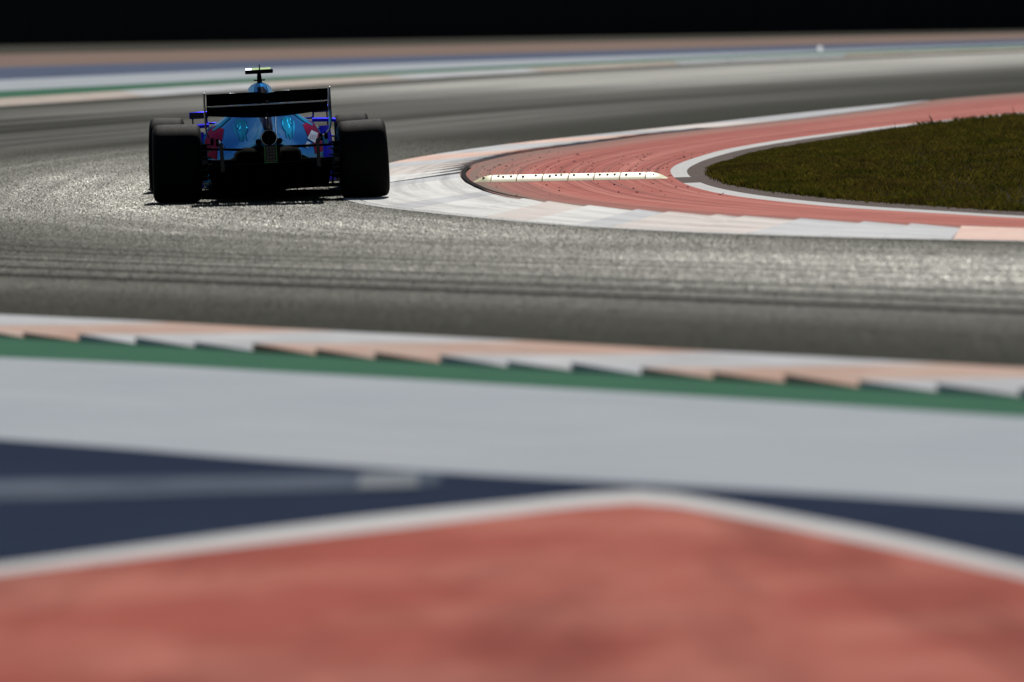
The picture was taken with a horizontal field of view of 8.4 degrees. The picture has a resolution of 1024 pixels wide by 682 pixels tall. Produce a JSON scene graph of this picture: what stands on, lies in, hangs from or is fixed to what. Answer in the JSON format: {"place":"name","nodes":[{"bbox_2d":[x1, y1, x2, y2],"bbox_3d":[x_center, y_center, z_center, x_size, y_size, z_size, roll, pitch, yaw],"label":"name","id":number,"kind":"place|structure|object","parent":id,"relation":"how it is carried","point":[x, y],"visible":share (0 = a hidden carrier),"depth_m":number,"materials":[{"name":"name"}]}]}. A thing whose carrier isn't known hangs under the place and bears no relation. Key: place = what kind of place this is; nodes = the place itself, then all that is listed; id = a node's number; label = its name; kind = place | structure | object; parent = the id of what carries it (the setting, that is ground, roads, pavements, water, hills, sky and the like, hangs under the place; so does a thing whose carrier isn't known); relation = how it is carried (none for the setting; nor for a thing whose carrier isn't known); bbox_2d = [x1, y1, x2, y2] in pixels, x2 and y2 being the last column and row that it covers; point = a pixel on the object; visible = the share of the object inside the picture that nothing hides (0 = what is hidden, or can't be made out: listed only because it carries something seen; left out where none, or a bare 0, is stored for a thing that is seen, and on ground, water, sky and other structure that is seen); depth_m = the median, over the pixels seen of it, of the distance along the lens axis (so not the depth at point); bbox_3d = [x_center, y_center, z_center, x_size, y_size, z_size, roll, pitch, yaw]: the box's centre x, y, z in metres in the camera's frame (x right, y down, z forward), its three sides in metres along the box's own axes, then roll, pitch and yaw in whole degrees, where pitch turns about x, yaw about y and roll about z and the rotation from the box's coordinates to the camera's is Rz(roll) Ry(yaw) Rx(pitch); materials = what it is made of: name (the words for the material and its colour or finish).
{"place":"outdoors","nodes":[
{"label":"outdoors","id":0,"kind":"place"},
{"bbox_2d":[0,503,1023,681],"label":"red runoff field","id":1,"kind":"structure","parent":0,"point":[632,592],"depth_m":19.45,"materials":[{"name":"paint"}]},
{"bbox_2d":[0,50,1023,367],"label":"road","id":2,"kind":"structure","parent":0,"point":[554,104],"depth_m":48.99,"materials":[{"name":"grey asphalt"}]},
{"bbox_2d":[149,65,389,202],"bbox_3d":[-2.196,-1.870,62.123,2.044,1.164,5.609,-2,3,-3],"label":"racing car","id":3,"kind":"object","parent":2,"relation":"on","point":[260,138],"visible":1,"depth_m":59.85,"materials":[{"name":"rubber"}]},
{"bbox_2d":[0,133,1023,366],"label":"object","id":4,"kind":"object","parent":2,"relation":"on","point":[143,169],"visible":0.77,"depth_m":45.78,"materials":[{"name":"grey asphalt"}]},
{"bbox_2d":[0,439,1023,564],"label":"navy runoff field","id":5,"kind":"structure","parent":0,"point":[36,529],"depth_m":23.53,"materials":[{"name":"paint"}]},
{"bbox_2d":[0,473,440,500],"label":"faded paint streak","id":6,"kind":"object","parent":5,"relation":"on","point":[49,488],"visible":1,"depth_m":24.71,"materials":[{"name":"grey paint"}]},
{"bbox_2d":[357,472,418,487],"bbox_3d":[-0.433,0.488,24.703,0.210,0.001,0.780,-1,3,0],"label":"bare paint patch","id":7,"kind":"object","parent":6,"relation":"on","point":[386,479],"visible":1,"depth_m":24.69,"materials":[{"name":"grey paint"}]},
{"bbox_2d":[0,491,1023,576],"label":"white line","id":8,"kind":"object","parent":5,"relation":"on","point":[533,505],"visible":1,"depth_m":22.43,"materials":[{"name":"paint"}]},
{"bbox_2d":[0,29,1023,472],"bbox_3d":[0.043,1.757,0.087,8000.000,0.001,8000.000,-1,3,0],"label":"ground","id":9,"kind":"structure","parent":0,"point":[40,49],"depth_m":277.26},
{"bbox_2d":[0,357,1023,506],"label":"grey runoff strip","id":10,"kind":"object","parent":9,"relation":"on","point":[526,431],"visible":1,"depth_m":27.45,"materials":[{"name":"paint"}]},
{"bbox_2d":[0,337,1023,416],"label":"green runoff strip","id":11,"kind":"object","parent":9,"relation":"on","point":[25,348],"visible":1,"depth_m":31.35,"materials":[{"name":"paint"}]},
{"bbox_2d":[0,33,1023,66],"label":"salmon runoff strip","id":12,"kind":"object","parent":9,"relation":"on","point":[41,59],"visible":1,"depth_m":226.75,"materials":[{"name":"paint"}]},
{"bbox_2d":[0,39,1023,79],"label":"blue runoff strip","id":13,"kind":"object","parent":9,"relation":"on","point":[24,72],"visible":1,"depth_m":195.38,"materials":[{"name":"paint"}]},
{"bbox_2d":[0,0,1023,44],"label":"tyre barrier","id":14,"kind":"object","parent":9,"relation":"on","point":[34,22],"visible":0.96,"depth_m":300.92,"materials":[{"name":"black rubber"}]},
{"bbox_2d":[0,314,1023,396],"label":"exit kerb","id":15,"kind":"structure","parent":9,"relation":"on","point":[899,375],"depth_m":32.80,"materials":[{"name":"paint"}]},
{"bbox_2d":[0,48,1023,105],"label":"kerb","id":16,"kind":"structure","parent":9,"relation":"on","point":[121,94],"depth_m":149.44,"materials":[{"name":"paint"}]},
{"bbox_2d":[0,44,1023,90],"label":"grey runoff strip","id":17,"kind":"object","parent":9,"relation":"on","point":[41,83],"visible":0.95,"depth_m":170.69,"materials":[{"name":"paint"}]},
{"bbox_2d":[0,45,1023,97],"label":"green runoff strip","id":18,"kind":"object","parent":9,"relation":"on","point":[44,92],"visible":1,"depth_m":159.51,"materials":[{"name":"paint"}]},
{"bbox_2d":[355,100,1023,239],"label":"apex kerb","id":19,"kind":"structure","parent":9,"relation":"on","point":[435,182],"depth_m":56.04,"materials":[{"name":"white paint"}]},
{"bbox_2d":[461,165,525,197],"bbox_3d":[-0.267,-1.464,64.001,0.292,0.001,11.809,-2,3,-3],"label":"kerb joint","id":20,"kind":"object","parent":19,"relation":"on","point":[464,176],"visible":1,"depth_m":63.15,"materials":[{"name":"rubber"}]},
{"bbox_2d":[342,198,1023,240],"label":"edge line","id":21,"kind":"object","parent":19,"relation":"on","point":[358,201],"visible":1,"depth_m":51.38,"materials":[{"name":"white paint"}]},
{"bbox_2d":[460,93,1023,227],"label":"red apron","id":22,"kind":"object","parent":9,"relation":"on","point":[671,150],"visible":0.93,"depth_m":68.91,"materials":[{"name":"paint"}]},
{"bbox_2d":[474,172,667,181],"bbox_3d":[0.537,-1.505,64.204,1.802,0.062,0.340,-1,3,10],"label":"speed bump","id":23,"kind":"object","parent":22,"relation":"on","point":[571,176],"visible":1,"depth_m":64.09,"materials":[{"name":"beige plastic"}]},
{"bbox_2d":[466,151,723,194],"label":"rubber crumbs","id":24,"kind":"object","parent":22,"relation":"on","point":[592,169],"visible":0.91,"depth_m":68.96,"materials":[{"name":"black rubber"}]},
{"bbox_2d":[675,177,698,182],"bbox_3d":[1.580,-1.455,63.329,0.161,0.001,1.987,-1,3,-1],"label":"conduit patch","id":25,"kind":"object","parent":22,"relation":"on","point":[686,179],"visible":1,"depth_m":63.20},
{"bbox_2d":[670,112,1023,176],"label":"white line","id":26,"kind":"object","parent":22,"relation":"on","point":[679,170],"visible":0.86,"depth_m":74.92,"materials":[{"name":"paint"}]},
{"bbox_2d":[684,182,1023,217],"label":"white line","id":27,"kind":"object","parent":22,"relation":"on","point":[699,185],"visible":1,"depth_m":55.44,"materials":[{"name":"paint"}]},
{"bbox_2d":[687,125,1023,215],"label":"grit border","id":28,"kind":"object","parent":22,"relation":"on","point":[696,172],"visible":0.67,"depth_m":59.49,"materials":[{"name":"grey gravel"}]},
{"bbox_2d":[704,111,1023,211],"bbox_3d":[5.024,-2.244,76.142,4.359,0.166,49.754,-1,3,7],"label":"grass","id":29,"kind":"structure","parent":9,"relation":"on","point":[833,168],"depth_m":63.38,"materials":[{"name":"green plant"}]},
{"bbox_2d":[900,110,1021,138],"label":"grass stalks","id":30,"kind":"object","parent":29,"relation":"on","point":[973,122],"depth_m":81.45,"materials":[{"name":"green plant"}]}
]}

